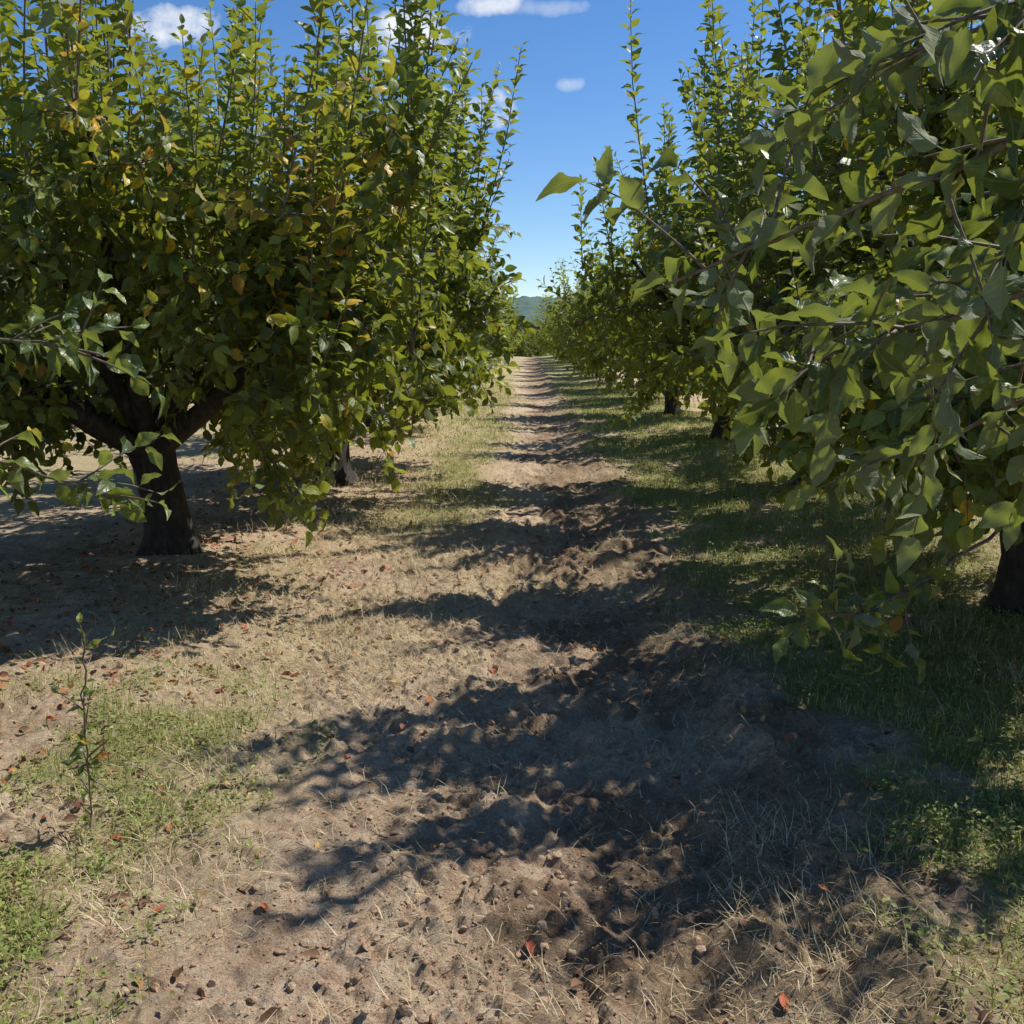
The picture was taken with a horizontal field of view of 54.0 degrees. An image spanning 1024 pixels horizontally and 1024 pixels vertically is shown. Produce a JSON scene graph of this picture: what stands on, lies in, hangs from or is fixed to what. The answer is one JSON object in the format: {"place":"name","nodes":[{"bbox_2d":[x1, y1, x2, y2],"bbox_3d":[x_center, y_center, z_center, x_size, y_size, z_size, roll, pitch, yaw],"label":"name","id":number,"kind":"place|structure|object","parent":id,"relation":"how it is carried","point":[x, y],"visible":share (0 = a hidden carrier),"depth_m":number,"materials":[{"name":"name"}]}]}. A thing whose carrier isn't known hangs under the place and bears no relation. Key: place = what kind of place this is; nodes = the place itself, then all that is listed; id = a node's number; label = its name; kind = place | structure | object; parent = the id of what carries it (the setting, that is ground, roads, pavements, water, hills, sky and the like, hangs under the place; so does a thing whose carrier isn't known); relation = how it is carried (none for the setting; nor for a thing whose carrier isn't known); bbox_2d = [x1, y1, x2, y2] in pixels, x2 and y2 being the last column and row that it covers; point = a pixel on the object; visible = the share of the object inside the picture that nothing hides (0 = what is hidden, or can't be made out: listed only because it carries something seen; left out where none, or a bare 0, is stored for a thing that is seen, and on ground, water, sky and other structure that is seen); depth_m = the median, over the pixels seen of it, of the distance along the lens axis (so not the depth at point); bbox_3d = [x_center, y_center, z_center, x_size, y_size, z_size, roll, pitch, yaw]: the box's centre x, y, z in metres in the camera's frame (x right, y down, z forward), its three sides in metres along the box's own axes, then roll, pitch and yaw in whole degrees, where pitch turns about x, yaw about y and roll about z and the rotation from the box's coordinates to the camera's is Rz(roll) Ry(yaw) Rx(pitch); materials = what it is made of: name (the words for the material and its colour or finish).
{"place":"outdoors","nodes":[
{"label":"outdoors","id":0,"kind":"place"},
{"bbox_2d":[0,0,1010,298],"label":"sky","id":1,"kind":"structure","parent":0,"point":[574,105],"materials":[{"name":"blue"}]},
{"bbox_2d":[0,354,1023,1023],"bbox_3d":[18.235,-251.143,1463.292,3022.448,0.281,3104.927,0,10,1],"label":"ground","id":2,"kind":"structure","parent":0,"point":[588,758],"depth_m":3.86,"materials":[{"name":"soil"}]},
{"bbox_2d":[0,484,9,500],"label":"apple tree","id":3,"kind":"object","parent":2,"relation":"on","point":[3,489],"visible":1,"depth_m":2.48,"materials":[{"name":"green plant"}]},
{"bbox_2d":[5,222,59,367],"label":"apple tree","id":4,"kind":"object","parent":2,"relation":"on","point":[25,319],"visible":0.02,"depth_m":13.13,"materials":[{"name":"green plant"}]},
{"bbox_2d":[4,211,137,428],"bbox_3d":[-8.024,-3.494,17.764,4.360,4.340,5.565,3,10,18],"label":"apple tree","id":5,"kind":"object","parent":2,"relation":"on","point":[24,312],"depth_m":16.78,"materials":[{"name":"green plant"}]},
{"bbox_2d":[0,0,182,832],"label":"apple tree","id":6,"kind":"object","parent":2,"relation":"on","point":[67,345],"visible":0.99,"depth_m":2.72,"materials":[{"name":"green plant"}]},
{"bbox_2d":[0,0,493,555],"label":"apple tree","id":7,"kind":"object","parent":2,"relation":"on","point":[256,332],"visible":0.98,"depth_m":5.83,"materials":[{"name":"green plant"}]},
{"bbox_2d":[63,0,540,485],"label":"apple tree","id":8,"kind":"object","parent":2,"relation":"on","point":[469,310],"visible":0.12,"depth_m":9.22,"materials":[{"name":"green plant"}]},
{"bbox_2d":[363,201,516,427],"bbox_3d":[-2.225,-3.375,16.564,4.358,4.338,5.561,6,12,32],"label":"apple tree","id":9,"kind":"object","parent":2,"relation":"on","point":[368,422],"depth_m":16.74,"materials":[{"name":"green plant"}]},
{"bbox_2d":[403,203,509,406],"bbox_3d":[-2.397,-4.296,21.211,4.410,4.599,5.292,4,10,20],"label":"apple tree","id":10,"kind":"object","parent":2,"relation":"on","point":[486,278],"depth_m":21.01,"materials":[{"name":"green plant"}]},
{"bbox_2d":[471,255,513,369],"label":"apple tree","id":11,"kind":"object","parent":2,"relation":"on","point":[496,273],"visible":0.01,"depth_m":26.04,"materials":[{"name":"green plant"}]},
{"bbox_2d":[478,244,524,363],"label":"apple tree","id":12,"kind":"object","parent":2,"relation":"on","point":[488,282],"visible":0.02,"depth_m":36.13,"materials":[{"name":"green plant"}]},
{"bbox_2d":[483,277,523,368],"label":"apple tree","id":13,"kind":"object","parent":2,"relation":"on","point":[513,342],"depth_m":40.73,"materials":[{"name":"green plant"}]},
{"bbox_2d":[484,270,532,369],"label":"apple tree","id":14,"kind":"object","parent":2,"relation":"on","point":[513,333],"visible":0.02,"depth_m":31.74,"materials":[{"name":"green plant"}]},
{"bbox_2d":[496,279,525,354],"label":"apple tree","id":15,"kind":"object","parent":2,"relation":"on","point":[510,303],"depth_m":49.68,"materials":[{"name":"green plant"}]},
{"bbox_2d":[0,384,1023,1023],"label":"dry grass","id":16,"kind":"structure","parent":2,"relation":"on","point":[696,640],"depth_m":4.15,"materials":[{"name":"plant"}]},
{"bbox_2d":[0,432,1023,1023],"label":"weeds","id":17,"kind":"object","parent":2,"relation":"on","point":[922,930],"visible":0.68,"depth_m":3.94,"materials":[{"name":"green plant"}]},
{"bbox_2d":[0,510,1023,1023],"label":"soil clods","id":18,"kind":"object","parent":2,"relation":"on","point":[354,978],"visible":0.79,"depth_m":3.17,"materials":[{"name":"brown soil"}]},
{"bbox_2d":[0,423,1023,1023],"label":"fallen leaves","id":19,"kind":"object","parent":2,"relation":"on","point":[270,1011],"visible":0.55,"depth_m":5.07,"materials":[{"name":"brown plant"}]},
{"bbox_2d":[509,318,551,356],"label":"apple tree","id":20,"kind":"object","parent":2,"relation":"on","point":[527,349],"visible":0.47,"depth_m":92.20,"materials":[{"name":"green plant"}]},
{"bbox_2d":[531,315,544,350],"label":"apple tree","id":21,"kind":"object","parent":2,"relation":"on","point":[537,334],"visible":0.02,"depth_m":84.53,"materials":[{"name":"green plant"}]},
{"bbox_2d":[535,313,548,353],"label":"apple tree","id":22,"kind":"object","parent":2,"relation":"on","point":[541,336],"visible":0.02,"depth_m":69.47,"materials":[{"name":"green plant"}]},
{"bbox_2d":[535,290,576,363],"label":"apple tree","id":23,"kind":"object","parent":2,"relation":"on","point":[541,342],"visible":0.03,"depth_m":60.09,"materials":[{"name":"green plant"}]},
{"bbox_2d":[542,289,574,353],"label":"apple tree","id":24,"kind":"object","parent":2,"relation":"on","point":[553,315],"visible":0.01,"depth_m":54.86,"materials":[{"name":"green plant"}]},
{"bbox_2d":[540,285,578,363],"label":"apple tree","id":25,"kind":"object","parent":2,"relation":"on","point":[557,321],"visible":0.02,"depth_m":50.91,"materials":[{"name":"green plant"}]},
{"bbox_2d":[539,283,594,372],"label":"apple tree","id":26,"kind":"object","parent":2,"relation":"on","point":[558,329],"visible":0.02,"depth_m":45.41,"materials":[{"name":"green plant"}]},
{"bbox_2d":[534,272,606,376],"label":"apple tree","id":27,"kind":"object","parent":2,"relation":"on","point":[551,346],"visible":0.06,"depth_m":40.35,"materials":[{"name":"green plant"}]},
{"bbox_2d":[548,264,617,381],"bbox_3d":[3.445,-6.564,35.281,4.251,4.231,5.425,-5,11,-28],"label":"apple tree","id":28,"kind":"object","parent":2,"relation":"on","point":[552,322],"visible":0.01,"depth_m":35.37,"materials":[{"name":"green plant"}]},
{"bbox_2d":[552,256,638,388],"bbox_3d":[3.497,-5.702,30.313,4.455,4.190,4.874,-8,13,-38],"label":"apple tree","id":29,"kind":"object","parent":2,"relation":"on","point":[633,386],"depth_m":30.43,"materials":[{"name":"green plant"}]},
{"bbox_2d":[543,225,655,398],"bbox_3d":[3.332,-5.014,25.262,4.437,4.627,5.325,4,10,21],"label":"apple tree","id":30,"kind":"object","parent":2,"relation":"on","point":[560,315],"visible":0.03,"depth_m":24.93,"materials":[{"name":"green plant"}]},
{"bbox_2d":[534,215,692,414],"bbox_3d":[3.363,-3.955,20.004,4.373,4.354,5.582,-5,11,-26],"label":"apple tree","id":31,"kind":"object","parent":2,"relation":"on","point":[670,408],"visible":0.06,"depth_m":20.62,"materials":[{"name":"green plant"}]},
{"bbox_2d":[570,138,826,439],"bbox_3d":[3.355,-3.318,15.390,4.947,4.652,5.412,5,11,27],"label":"apple tree","id":32,"kind":"object","parent":2,"relation":"on","point":[634,357],"visible":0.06,"depth_m":14.94,"materials":[{"name":"green plant"}]},
{"bbox_2d":[536,0,987,485],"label":"apple tree","id":33,"kind":"object","parent":2,"relation":"on","point":[691,237],"visible":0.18,"depth_m":9.66,"materials":[{"name":"green plant"}]},
{"bbox_2d":[657,0,1023,618],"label":"apple tree","id":34,"kind":"object","parent":2,"relation":"on","point":[873,424],"visible":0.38,"depth_m":4.98,"materials":[{"name":"green plant"}]},
{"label":"apple tree","id":35,"kind":"object","parent":2,"relation":"on","visible":0},
{"bbox_2d":[535,0,1023,576],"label":"apple bough","id":36,"kind":"object","parent":35,"relation":"attached to","point":[935,306],"visible":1,"depth_m":1.85,"materials":[{"name":"green plant"}]},
{"bbox_2d":[0,383,1023,1023],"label":"grass","id":37,"kind":"structure","parent":0,"point":[596,407],"depth_m":5.18,"materials":[{"name":"green plant"}]},
{"bbox_2d":[501,296,557,325],"bbox_3d":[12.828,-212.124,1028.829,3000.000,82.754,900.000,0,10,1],"label":"hills","id":38,"kind":"structure","parent":0,"point":[528,308],"depth_m":1012.39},
{"bbox_2d":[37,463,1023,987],"bbox_3d":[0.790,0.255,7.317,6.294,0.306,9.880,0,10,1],"label":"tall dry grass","id":39,"kind":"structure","parent":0,"point":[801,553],"depth_m":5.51,"materials":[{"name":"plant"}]},
{"bbox_2d":[759,531,995,683],"bbox_3d":[1.923,0.166,4.119,0.325,0.544,3.539,8,13,40],"label":"apple bough","id":40,"kind":"object","parent":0,"point":[874,622],"visible":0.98,"depth_m":3.15,"materials":[{"name":"green plant"}]}
]}

